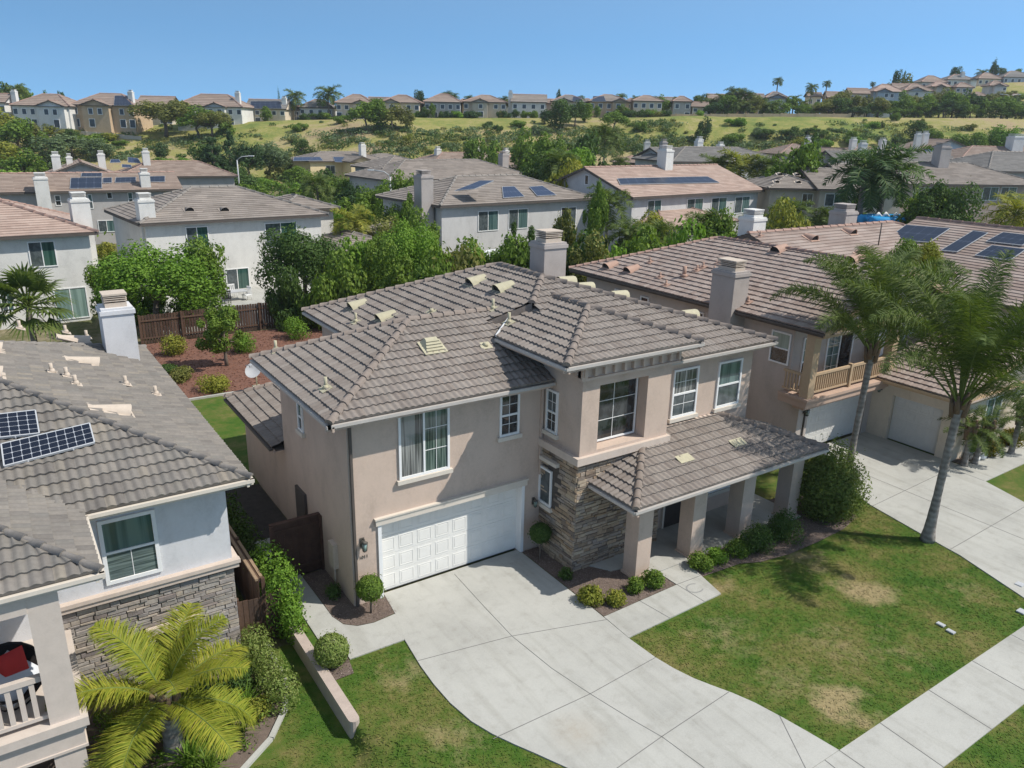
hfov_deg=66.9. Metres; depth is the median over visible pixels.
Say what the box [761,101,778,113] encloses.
leafy tree
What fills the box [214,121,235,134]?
shrub
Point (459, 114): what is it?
shrub
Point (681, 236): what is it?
shrub
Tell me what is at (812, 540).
bark mulch
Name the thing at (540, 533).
topiary shrub
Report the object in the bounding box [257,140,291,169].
leafy tree
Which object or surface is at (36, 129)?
leafy tree
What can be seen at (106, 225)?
window
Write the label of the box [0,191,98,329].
house
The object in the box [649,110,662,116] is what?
shrub
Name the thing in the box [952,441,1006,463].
mulch bed
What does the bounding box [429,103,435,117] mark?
leafy tree
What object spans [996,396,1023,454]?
palm tree
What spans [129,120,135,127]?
window
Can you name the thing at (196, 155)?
leafy tree
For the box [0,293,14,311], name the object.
window
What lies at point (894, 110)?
leafy tree
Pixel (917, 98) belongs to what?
leafy tree
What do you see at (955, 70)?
leafy tree
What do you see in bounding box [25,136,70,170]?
leafy tree
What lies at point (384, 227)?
leafy tree
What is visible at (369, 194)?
leafy tree
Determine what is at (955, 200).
leafy tree
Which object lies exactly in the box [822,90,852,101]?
leafy tree
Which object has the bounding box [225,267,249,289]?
window
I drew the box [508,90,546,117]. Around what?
house
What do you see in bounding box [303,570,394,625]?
mulch bed
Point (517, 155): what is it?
leafy tree
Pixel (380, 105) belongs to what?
leafy tree
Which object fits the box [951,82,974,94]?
house
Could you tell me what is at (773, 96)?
house
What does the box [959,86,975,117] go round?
leafy tree
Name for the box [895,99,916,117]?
leafy tree
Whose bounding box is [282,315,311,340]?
shrub
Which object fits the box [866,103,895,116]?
leafy tree
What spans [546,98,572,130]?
leafy tree
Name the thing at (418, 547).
garage door
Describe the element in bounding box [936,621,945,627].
utility lid
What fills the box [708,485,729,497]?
window
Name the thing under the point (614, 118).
leafy tree
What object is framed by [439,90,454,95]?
palm tree
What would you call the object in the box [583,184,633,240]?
leafy tree
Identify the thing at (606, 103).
house
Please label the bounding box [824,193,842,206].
window
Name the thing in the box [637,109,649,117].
shrub
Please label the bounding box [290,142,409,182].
house
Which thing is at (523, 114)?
shrub
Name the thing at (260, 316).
wooden fence
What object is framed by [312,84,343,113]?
palm tree
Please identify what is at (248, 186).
leafy tree
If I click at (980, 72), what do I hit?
palm tree
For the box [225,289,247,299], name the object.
patio table
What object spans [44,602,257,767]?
palm tree
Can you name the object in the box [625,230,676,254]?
shrub
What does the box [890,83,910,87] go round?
house
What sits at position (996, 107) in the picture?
leafy tree
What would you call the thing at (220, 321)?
leafy tree
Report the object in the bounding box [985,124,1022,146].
leafy tree
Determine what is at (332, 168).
window
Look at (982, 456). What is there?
garden rock
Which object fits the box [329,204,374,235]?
palm tree
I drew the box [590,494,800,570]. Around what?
porch floor
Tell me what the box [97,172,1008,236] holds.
garden greenery
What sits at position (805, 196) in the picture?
window
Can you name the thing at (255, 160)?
leafy tree
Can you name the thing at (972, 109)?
leafy tree
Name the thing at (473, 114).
shrub
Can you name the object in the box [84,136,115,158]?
leafy tree
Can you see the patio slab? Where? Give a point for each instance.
(258, 292)
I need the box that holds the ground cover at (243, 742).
[88,657,274,767]
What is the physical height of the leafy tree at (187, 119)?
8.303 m
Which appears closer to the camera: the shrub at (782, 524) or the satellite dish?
the shrub at (782, 524)
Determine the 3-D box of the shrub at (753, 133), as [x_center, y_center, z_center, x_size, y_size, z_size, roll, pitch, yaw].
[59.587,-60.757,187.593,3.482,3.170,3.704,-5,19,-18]
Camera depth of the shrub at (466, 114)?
213.63 m
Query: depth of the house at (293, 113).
220.00 m
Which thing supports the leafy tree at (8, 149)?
on the terrain at (278, 130)
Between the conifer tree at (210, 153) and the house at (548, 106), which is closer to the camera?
the conifer tree at (210, 153)
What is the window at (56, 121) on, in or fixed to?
in the house at (57, 110)
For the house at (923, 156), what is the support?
on the terrain at (278, 130)
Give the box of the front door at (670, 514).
[660,501,680,528]
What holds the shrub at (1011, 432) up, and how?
on the mulch bed at (958, 461)
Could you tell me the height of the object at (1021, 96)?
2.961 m
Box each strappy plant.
[88,707,150,749]
[152,721,216,767]
[174,738,236,767]
[210,701,262,748]
[226,678,271,719]
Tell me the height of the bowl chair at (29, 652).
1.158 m
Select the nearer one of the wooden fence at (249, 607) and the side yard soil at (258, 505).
the wooden fence at (249, 607)
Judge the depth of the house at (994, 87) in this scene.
270.58 m
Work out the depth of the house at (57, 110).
194.52 m
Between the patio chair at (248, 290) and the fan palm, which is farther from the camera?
the patio chair at (248, 290)
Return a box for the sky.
[0,0,1023,113]
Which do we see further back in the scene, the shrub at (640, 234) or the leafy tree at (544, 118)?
the leafy tree at (544, 118)
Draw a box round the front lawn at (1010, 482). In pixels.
[250,438,1023,767]
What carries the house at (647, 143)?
on the terrain at (278, 130)
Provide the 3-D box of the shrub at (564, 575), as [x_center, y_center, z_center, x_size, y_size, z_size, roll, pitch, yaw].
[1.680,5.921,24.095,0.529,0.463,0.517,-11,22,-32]
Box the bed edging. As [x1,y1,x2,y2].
[188,391,233,400]
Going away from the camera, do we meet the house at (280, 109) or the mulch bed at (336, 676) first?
the mulch bed at (336, 676)
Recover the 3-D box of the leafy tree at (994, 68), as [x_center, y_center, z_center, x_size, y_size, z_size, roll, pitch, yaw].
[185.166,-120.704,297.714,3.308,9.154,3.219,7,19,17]
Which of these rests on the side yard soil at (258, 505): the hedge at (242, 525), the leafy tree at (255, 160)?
the hedge at (242, 525)
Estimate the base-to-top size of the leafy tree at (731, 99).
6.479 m
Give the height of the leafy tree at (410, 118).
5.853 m
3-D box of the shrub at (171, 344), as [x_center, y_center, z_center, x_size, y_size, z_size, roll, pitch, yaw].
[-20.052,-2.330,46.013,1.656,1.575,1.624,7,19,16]
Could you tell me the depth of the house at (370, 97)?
233.87 m
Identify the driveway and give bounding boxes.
[384,550,838,767]
[827,432,1023,597]
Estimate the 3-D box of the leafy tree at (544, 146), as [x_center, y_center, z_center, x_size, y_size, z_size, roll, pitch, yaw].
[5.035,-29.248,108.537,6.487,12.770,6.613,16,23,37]
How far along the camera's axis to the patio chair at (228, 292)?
59.16 m
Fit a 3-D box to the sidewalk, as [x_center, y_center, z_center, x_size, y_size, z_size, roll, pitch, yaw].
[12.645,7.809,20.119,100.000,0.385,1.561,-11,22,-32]
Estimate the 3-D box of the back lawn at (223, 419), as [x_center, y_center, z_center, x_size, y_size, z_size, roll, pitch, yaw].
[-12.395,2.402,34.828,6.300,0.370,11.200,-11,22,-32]
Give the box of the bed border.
[240,642,287,767]
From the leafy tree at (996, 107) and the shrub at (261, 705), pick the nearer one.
the shrub at (261, 705)
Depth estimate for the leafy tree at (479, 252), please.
52.42 m
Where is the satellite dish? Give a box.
[245,363,259,386]
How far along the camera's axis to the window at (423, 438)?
22.28 m
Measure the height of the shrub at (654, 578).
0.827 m
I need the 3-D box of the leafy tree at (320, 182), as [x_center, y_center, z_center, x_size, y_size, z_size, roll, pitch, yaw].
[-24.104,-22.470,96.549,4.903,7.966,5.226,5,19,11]
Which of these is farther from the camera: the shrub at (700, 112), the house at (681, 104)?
the house at (681, 104)
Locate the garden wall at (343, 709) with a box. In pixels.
[288,625,359,738]
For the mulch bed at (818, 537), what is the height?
0.001 m
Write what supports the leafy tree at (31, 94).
on the terrain at (278, 130)
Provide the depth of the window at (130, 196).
86.80 m
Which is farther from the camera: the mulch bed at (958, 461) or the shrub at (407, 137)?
the shrub at (407, 137)
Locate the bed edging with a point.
(206, 396)
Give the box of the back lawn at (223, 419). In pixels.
[191,396,258,490]
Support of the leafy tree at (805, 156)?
on the terrain at (278, 130)
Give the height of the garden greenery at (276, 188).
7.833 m
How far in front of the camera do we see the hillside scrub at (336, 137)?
186.69 m
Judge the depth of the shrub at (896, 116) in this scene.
205.28 m
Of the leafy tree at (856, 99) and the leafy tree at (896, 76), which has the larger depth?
the leafy tree at (896, 76)
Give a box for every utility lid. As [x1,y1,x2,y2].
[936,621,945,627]
[946,628,955,634]
[1014,581,1023,586]
[1016,608,1023,614]
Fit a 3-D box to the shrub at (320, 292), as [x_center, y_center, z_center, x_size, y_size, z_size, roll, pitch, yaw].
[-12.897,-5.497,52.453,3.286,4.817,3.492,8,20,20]
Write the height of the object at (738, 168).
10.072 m
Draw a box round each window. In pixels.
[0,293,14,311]
[13,108,18,114]
[21,108,26,114]
[27,240,57,267]
[30,108,35,114]
[43,109,48,114]
[52,109,57,114]
[53,119,60,127]
[53,286,89,319]
[54,195,61,205]
[87,194,93,208]
[88,108,92,113]
[89,119,95,126]
[96,509,162,585]
[97,108,102,114]
[97,220,114,231]
[106,192,112,198]
[119,109,123,114]
[120,119,126,127]
[127,192,132,201]
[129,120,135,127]
[185,226,209,246]
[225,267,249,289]
[264,221,296,245]
[295,403,305,437]
[326,165,334,173]
[396,408,452,485]
[478,210,498,231]
[497,394,521,442]
[508,208,527,229]
[537,465,552,512]
[542,388,558,439]
[561,206,576,224]
[584,175,588,184]
[597,378,637,441]
[640,296,648,301]
[646,199,661,216]
[667,365,699,423]
[686,198,703,209]
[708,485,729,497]
[711,197,726,213]
[712,357,743,412]
[734,196,750,213]
[768,329,792,365]
[798,337,806,385]
[801,193,813,207]
[823,333,854,370]
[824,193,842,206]
[981,187,998,200]
[981,396,1002,426]
[999,187,1017,200]
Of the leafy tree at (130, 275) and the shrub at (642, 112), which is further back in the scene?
the shrub at (642, 112)
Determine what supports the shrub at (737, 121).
on the terrain at (278, 130)
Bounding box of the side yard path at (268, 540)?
[254,538,285,561]
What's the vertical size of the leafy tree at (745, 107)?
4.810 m
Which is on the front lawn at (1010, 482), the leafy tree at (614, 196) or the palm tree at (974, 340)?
the palm tree at (974, 340)
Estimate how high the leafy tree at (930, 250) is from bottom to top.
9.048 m
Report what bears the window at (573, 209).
in the house at (487, 210)
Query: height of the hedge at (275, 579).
2.683 m
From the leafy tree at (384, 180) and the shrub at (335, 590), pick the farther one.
the leafy tree at (384, 180)
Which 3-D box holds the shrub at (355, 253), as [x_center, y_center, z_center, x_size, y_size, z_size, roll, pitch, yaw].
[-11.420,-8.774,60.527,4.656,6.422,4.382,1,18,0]
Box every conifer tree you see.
[199,137,228,169]
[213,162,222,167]
[219,130,247,173]
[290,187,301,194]
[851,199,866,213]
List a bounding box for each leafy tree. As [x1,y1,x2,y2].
[0,81,10,92]
[0,107,28,138]
[0,117,49,151]
[0,141,24,168]
[0,147,49,172]
[0,169,15,172]
[17,83,33,100]
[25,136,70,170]
[27,122,45,148]
[49,133,94,157]
[82,256,113,315]
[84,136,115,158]
[87,238,227,330]
[96,241,116,259]
[126,99,192,136]
[152,141,169,159]
[160,156,188,159]
[173,232,229,318]
[175,103,216,137]
[186,143,212,164]
[190,109,233,137]
[195,296,243,365]
[223,138,267,174]
[231,160,254,178]
[234,173,257,186]
[237,183,252,189]
[251,222,342,294]
[252,181,270,194]
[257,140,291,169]
[258,106,272,120]
[264,167,276,179]
[272,150,293,178]
[282,165,314,182]
[283,183,313,194]
[288,182,306,195]
[292,138,310,155]
[307,144,317,153]
[315,168,337,186]
[322,180,336,202]
[333,178,349,193]
[335,181,361,208]
[338,193,370,231]
[344,101,379,131]
[350,206,373,225]
[355,180,389,223]
[357,230,392,280]
[366,212,407,241]
[367,98,388,127]
[369,237,413,290]
[372,178,388,200]
[374,165,413,213]
[375,200,400,221]
[376,103,407,129]
[376,216,441,278]
[393,191,415,225]
[396,106,415,128]
[400,205,440,266]
[413,89,424,106]
[419,105,430,115]
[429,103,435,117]
[461,137,486,160]
[463,240,498,267]
[483,139,501,164]
[484,243,514,264]
[503,220,534,254]
[508,124,539,170]
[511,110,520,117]
[511,232,566,275]
[519,127,568,175]
[519,150,551,181]
[538,109,552,123]
[538,143,596,179]
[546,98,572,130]
[552,207,582,258]
[565,99,588,126]
[566,225,612,282]
[567,128,607,165]
[579,103,593,121]
[582,178,608,250]
[583,122,626,162]
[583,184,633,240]
[593,105,601,117]
[601,111,630,130]
[616,103,629,111]
[631,209,676,243]
[659,94,671,109]
[691,203,737,239]
[693,96,709,104]
[694,129,703,140]
[697,115,712,141]
[702,102,726,113]
[707,102,722,113]
[718,94,736,113]
[718,228,734,236]
[741,94,765,113]
[756,129,775,138]
[764,138,824,178]
[765,193,810,229]
[768,99,792,113]
[778,126,803,140]
[782,96,798,111]
[794,104,814,113]
[802,128,830,137]
[806,127,826,166]
[807,102,829,113]
[810,99,837,113]
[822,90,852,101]
[829,97,852,113]
[841,95,868,116]
[841,107,869,116]
[844,130,859,143]
[846,137,868,143]
[857,104,878,116]
[860,95,874,116]
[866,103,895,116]
[869,96,891,117]
[874,132,887,143]
[879,107,908,114]
[885,236,921,262]
[887,73,913,83]
[890,188,949,223]
[892,69,902,82]
[894,89,915,115]
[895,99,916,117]
[903,120,927,140]
[904,179,987,222]
[909,102,928,117]
[909,238,945,271]
[910,95,922,117]
[917,91,939,117]
[922,100,944,117]
[925,128,943,138]
[933,87,951,117]
[934,98,962,117]
[941,90,970,117]
[945,132,989,146]
[947,104,967,117]
[949,66,962,75]
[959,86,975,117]
[960,104,979,117]
[967,96,988,117]
[974,98,990,117]
[985,93,997,117]
[985,102,1008,117]
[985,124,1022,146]
[987,96,1023,118]
[989,57,998,74]
[992,91,1009,96]
[1000,98,1023,118]
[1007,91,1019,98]
[1010,96,1019,117]
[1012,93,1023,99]
[1014,103,1023,118]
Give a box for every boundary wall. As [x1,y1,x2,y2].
[78,131,141,139]
[300,115,338,119]
[641,113,850,117]
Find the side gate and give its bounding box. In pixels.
[268,512,324,577]
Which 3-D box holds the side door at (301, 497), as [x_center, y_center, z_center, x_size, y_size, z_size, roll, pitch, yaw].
[-6.855,4.389,25.357,0.090,2.050,0.880,-11,22,-32]
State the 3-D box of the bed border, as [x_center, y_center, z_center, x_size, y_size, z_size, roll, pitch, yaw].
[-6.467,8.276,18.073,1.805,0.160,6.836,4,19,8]
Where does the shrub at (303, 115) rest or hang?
on the terrain at (278, 130)
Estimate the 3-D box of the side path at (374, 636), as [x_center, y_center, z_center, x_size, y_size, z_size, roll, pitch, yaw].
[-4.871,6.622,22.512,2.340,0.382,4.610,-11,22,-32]
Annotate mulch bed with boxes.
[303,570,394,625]
[324,650,353,679]
[523,547,674,615]
[687,497,854,576]
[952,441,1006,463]
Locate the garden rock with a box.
[980,452,987,459]
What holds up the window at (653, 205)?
in the house at (665, 188)
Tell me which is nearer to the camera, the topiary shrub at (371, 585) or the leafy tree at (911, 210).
the topiary shrub at (371, 585)
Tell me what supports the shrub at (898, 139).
on the terrain at (278, 130)
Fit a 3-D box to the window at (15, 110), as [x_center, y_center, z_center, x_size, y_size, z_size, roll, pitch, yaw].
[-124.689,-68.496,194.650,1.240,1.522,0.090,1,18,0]
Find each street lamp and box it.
[236,155,253,184]
[367,169,390,190]
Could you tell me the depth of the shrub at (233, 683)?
19.27 m
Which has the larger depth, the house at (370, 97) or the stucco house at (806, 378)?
the house at (370, 97)
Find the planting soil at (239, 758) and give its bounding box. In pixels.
[28,646,282,767]
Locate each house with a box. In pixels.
[0,93,13,116]
[0,168,182,243]
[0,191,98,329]
[0,289,254,767]
[9,89,78,135]
[46,148,238,187]
[71,90,152,134]
[103,185,371,289]
[138,95,178,124]
[178,91,254,130]
[223,228,828,606]
[247,96,291,120]
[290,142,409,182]
[291,105,299,119]
[297,99,336,115]
[334,94,369,118]
[344,151,521,191]
[356,170,595,253]
[368,96,389,99]
[382,94,423,112]
[414,146,520,170]
[423,93,463,117]
[462,95,507,117]
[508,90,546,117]
[545,98,551,110]
[549,94,587,110]
[549,145,764,250]
[569,231,1023,461]
[587,94,630,117]
[610,140,650,164]
[629,95,663,117]
[631,136,789,178]
[658,96,672,110]
[670,96,693,113]
[690,101,708,113]
[706,93,725,113]
[733,203,1023,338]
[736,93,765,113]
[746,167,908,224]
[757,135,886,160]
[764,91,787,112]
[803,92,822,113]
[820,140,952,162]
[820,142,1023,226]
[821,91,844,113]
[846,88,870,116]
[867,84,902,117]
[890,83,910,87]
[890,131,966,152]
[899,83,934,98]
[913,75,947,85]
[925,81,953,93]
[941,71,978,88]
[950,151,1023,177]
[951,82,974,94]
[951,134,1023,157]
[972,72,1003,85]
[972,92,985,97]
[980,80,1009,94]
[997,71,1023,82]
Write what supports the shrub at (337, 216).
on the terrain at (278, 130)
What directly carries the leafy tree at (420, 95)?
on the terrain at (278, 130)
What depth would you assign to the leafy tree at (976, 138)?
174.45 m
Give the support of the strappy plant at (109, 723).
on the planting soil at (239, 758)
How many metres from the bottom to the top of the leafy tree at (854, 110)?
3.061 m
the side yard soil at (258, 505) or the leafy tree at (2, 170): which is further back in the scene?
the leafy tree at (2, 170)
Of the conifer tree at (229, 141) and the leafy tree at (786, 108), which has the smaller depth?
the conifer tree at (229, 141)
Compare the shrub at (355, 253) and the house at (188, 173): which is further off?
the house at (188, 173)
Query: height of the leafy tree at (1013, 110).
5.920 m
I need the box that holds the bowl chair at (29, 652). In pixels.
[0,642,41,711]
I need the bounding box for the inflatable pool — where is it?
[857,212,905,221]
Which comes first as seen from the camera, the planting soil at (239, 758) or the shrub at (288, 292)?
the planting soil at (239, 758)
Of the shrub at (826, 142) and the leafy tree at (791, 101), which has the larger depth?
the leafy tree at (791, 101)
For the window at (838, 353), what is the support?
in the stucco house at (806, 378)
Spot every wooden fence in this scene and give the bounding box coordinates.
[137,302,306,344]
[228,523,266,626]
[237,587,284,647]
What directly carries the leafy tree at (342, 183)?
on the terrain at (278, 130)
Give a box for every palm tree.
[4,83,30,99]
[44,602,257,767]
[284,88,306,119]
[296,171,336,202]
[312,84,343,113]
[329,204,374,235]
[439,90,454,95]
[499,96,507,106]
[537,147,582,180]
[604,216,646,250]
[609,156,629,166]
[616,93,627,98]
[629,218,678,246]
[681,208,725,241]
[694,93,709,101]
[698,152,734,168]
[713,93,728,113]
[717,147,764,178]
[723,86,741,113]
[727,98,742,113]
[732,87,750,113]
[735,212,773,229]
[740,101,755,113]
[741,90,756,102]
[747,151,788,176]
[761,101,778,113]
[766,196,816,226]
[768,243,994,464]
[772,76,783,90]
[794,98,811,111]
[805,82,818,104]
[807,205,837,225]
[821,139,913,222]
[822,80,831,101]
[826,248,1023,543]
[841,143,937,213]
[938,404,1001,466]
[961,404,1021,464]
[974,69,990,78]
[978,189,1023,226]
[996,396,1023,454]
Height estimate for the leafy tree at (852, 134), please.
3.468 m
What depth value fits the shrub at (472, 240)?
52.50 m
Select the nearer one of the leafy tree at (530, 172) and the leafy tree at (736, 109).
the leafy tree at (530, 172)
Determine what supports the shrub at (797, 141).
on the terrain at (278, 130)
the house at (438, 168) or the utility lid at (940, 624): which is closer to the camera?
the utility lid at (940, 624)
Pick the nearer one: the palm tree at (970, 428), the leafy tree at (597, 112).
the palm tree at (970, 428)
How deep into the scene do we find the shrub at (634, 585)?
23.32 m
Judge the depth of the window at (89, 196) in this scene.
84.87 m
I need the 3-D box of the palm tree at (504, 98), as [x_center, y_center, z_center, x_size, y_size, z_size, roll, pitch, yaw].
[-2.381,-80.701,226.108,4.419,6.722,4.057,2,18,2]
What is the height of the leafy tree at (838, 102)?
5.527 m
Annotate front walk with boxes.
[604,562,720,637]
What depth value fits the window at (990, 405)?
34.27 m
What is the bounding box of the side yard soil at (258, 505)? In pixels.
[225,484,321,599]
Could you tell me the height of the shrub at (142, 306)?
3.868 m
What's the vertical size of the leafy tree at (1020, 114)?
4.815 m
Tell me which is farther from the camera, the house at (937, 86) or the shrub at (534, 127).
the house at (937, 86)
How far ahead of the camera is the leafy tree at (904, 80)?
276.31 m
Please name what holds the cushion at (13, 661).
on the cushion at (33, 669)
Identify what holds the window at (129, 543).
in the stucco house at (122, 469)
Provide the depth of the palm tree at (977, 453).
32.76 m
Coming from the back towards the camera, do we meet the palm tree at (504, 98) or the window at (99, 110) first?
the palm tree at (504, 98)
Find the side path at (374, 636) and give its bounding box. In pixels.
[289,574,404,659]
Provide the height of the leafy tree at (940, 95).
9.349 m
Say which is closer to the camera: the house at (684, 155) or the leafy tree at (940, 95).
the house at (684, 155)
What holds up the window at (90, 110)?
in the house at (104, 113)
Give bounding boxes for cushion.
[0,645,28,676]
[0,650,38,707]
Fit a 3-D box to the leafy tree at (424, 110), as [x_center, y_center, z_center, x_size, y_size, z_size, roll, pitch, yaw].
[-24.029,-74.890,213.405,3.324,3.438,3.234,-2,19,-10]
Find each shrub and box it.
[39,123,58,134]
[52,128,80,135]
[65,128,80,136]
[77,133,111,143]
[100,133,119,140]
[100,295,138,323]
[110,140,129,145]
[132,282,168,328]
[157,333,189,355]
[162,363,179,373]
[164,286,208,325]
[169,365,194,383]
[181,675,229,720]
[194,372,231,393]
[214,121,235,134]
[218,659,253,699]
[229,332,257,353]
[246,693,274,723]
[256,176,282,189]
[263,264,304,331]
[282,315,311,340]
[288,123,308,131]
[296,272,337,329]
[298,113,306,119]
[302,113,315,119]
[310,629,351,671]
[313,111,325,119]
[322,112,331,119]
[323,244,372,299]
[324,582,341,600]
[332,115,349,123]
[332,203,349,230]
[334,232,378,287]
[354,572,384,613]
[402,134,412,142]
[403,241,456,283]
[415,111,428,117]
[430,240,484,271]
[437,110,444,117]
[443,111,451,117]
[448,234,487,266]
[453,110,464,117]
[463,111,470,117]
[468,110,481,117]
[482,121,492,127]
[486,231,529,267]
[492,124,503,132]
[501,110,511,117]
[509,120,526,126]
[520,110,526,117]
[526,109,537,117]
[527,521,552,558]
[531,124,552,134]
[544,155,582,187]
[557,566,573,580]
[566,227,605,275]
[575,583,605,607]
[603,588,627,608]
[605,240,626,257]
[619,223,660,255]
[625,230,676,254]
[625,575,645,594]
[629,110,638,117]
[634,121,646,131]
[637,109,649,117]
[641,566,665,589]
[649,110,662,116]
[659,110,671,116]
[663,214,711,246]
[686,550,713,572]
[695,110,704,115]
[702,545,728,566]
[722,536,749,559]
[723,133,744,142]
[724,117,746,125]
[736,519,777,555]
[750,127,763,137]
[765,504,806,546]
[790,136,804,144]
[797,433,876,526]
[819,138,833,146]
[862,122,880,127]
[890,112,901,120]
[891,136,906,143]
[965,123,978,130]
[970,433,987,453]
[987,438,1004,456]
[1000,427,1023,447]
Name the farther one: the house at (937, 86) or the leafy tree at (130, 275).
the house at (937, 86)
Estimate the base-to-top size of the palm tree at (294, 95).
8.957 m
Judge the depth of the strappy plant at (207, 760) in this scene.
17.15 m
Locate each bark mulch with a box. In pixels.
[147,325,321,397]
[303,444,1007,677]
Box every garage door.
[381,488,516,590]
[805,395,859,441]
[888,396,943,453]
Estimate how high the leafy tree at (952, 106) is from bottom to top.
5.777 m
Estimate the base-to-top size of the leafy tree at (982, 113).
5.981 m
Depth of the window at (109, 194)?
85.66 m
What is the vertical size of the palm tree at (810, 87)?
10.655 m
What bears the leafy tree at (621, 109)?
on the terrain at (278, 130)
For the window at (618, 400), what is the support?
in the stucco house at (402, 434)
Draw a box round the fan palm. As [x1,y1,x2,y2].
[0,261,79,341]
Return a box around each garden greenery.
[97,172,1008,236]
[249,174,1009,228]
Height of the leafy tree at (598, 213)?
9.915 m
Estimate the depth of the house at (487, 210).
73.82 m
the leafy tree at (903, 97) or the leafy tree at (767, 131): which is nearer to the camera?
the leafy tree at (767, 131)
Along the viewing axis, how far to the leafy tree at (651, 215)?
69.40 m
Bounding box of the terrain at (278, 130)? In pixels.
[0,82,1023,740]
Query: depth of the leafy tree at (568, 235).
57.01 m
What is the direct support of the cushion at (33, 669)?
in the bowl chair at (29, 652)
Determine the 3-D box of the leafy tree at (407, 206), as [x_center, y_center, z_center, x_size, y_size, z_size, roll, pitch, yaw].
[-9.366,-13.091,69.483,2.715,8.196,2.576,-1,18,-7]
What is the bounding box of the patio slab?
[143,282,311,336]
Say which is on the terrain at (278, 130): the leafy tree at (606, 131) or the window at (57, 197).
the leafy tree at (606, 131)
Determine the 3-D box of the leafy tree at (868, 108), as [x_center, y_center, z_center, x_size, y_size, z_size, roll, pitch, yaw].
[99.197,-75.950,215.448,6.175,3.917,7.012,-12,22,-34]
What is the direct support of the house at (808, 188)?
on the terrain at (278, 130)
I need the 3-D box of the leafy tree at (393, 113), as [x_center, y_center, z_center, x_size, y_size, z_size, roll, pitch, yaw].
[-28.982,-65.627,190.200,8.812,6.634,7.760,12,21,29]
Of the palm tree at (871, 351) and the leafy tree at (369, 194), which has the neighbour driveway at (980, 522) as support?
the palm tree at (871, 351)
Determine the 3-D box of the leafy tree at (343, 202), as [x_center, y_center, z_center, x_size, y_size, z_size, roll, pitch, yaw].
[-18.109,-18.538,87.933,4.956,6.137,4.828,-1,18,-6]
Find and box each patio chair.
[221,290,230,301]
[227,284,237,297]
[242,286,251,300]
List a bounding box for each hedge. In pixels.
[225,489,270,589]
[238,621,301,715]
[243,540,310,641]
[277,592,308,644]
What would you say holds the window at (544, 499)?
in the stucco house at (402, 434)
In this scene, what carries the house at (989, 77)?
on the terrain at (278, 130)
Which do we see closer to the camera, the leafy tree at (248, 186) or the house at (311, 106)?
the leafy tree at (248, 186)
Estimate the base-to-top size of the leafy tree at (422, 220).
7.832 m
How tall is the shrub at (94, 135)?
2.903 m
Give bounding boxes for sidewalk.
[814,626,1023,767]
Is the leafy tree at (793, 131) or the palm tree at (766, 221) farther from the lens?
the leafy tree at (793, 131)
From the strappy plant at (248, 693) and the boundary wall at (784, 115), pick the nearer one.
the strappy plant at (248, 693)
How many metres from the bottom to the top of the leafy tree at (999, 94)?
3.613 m
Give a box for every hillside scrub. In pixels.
[0,119,1023,169]
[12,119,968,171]
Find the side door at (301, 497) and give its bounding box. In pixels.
[295,484,307,516]
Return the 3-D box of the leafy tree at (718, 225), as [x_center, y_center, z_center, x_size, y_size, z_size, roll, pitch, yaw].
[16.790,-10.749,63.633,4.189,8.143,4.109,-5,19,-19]
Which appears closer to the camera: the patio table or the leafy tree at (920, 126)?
the patio table
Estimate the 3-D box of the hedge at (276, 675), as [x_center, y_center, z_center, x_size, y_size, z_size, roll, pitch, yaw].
[-6.337,7.278,19.928,1.133,1.065,3.524,-11,22,-32]
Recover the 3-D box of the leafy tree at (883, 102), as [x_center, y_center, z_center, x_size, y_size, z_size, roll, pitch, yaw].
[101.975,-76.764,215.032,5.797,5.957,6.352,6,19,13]
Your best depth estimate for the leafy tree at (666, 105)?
222.33 m
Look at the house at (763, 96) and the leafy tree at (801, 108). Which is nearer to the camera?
the leafy tree at (801, 108)
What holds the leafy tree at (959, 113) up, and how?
on the terrain at (278, 130)
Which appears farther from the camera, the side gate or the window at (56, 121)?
the window at (56, 121)
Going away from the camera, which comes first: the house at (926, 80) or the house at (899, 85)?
the house at (899, 85)
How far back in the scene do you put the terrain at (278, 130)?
193.10 m
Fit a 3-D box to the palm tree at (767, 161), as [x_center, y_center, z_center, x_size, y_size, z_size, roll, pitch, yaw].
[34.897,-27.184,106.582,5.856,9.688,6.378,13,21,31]
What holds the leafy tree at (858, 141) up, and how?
on the terrain at (278, 130)

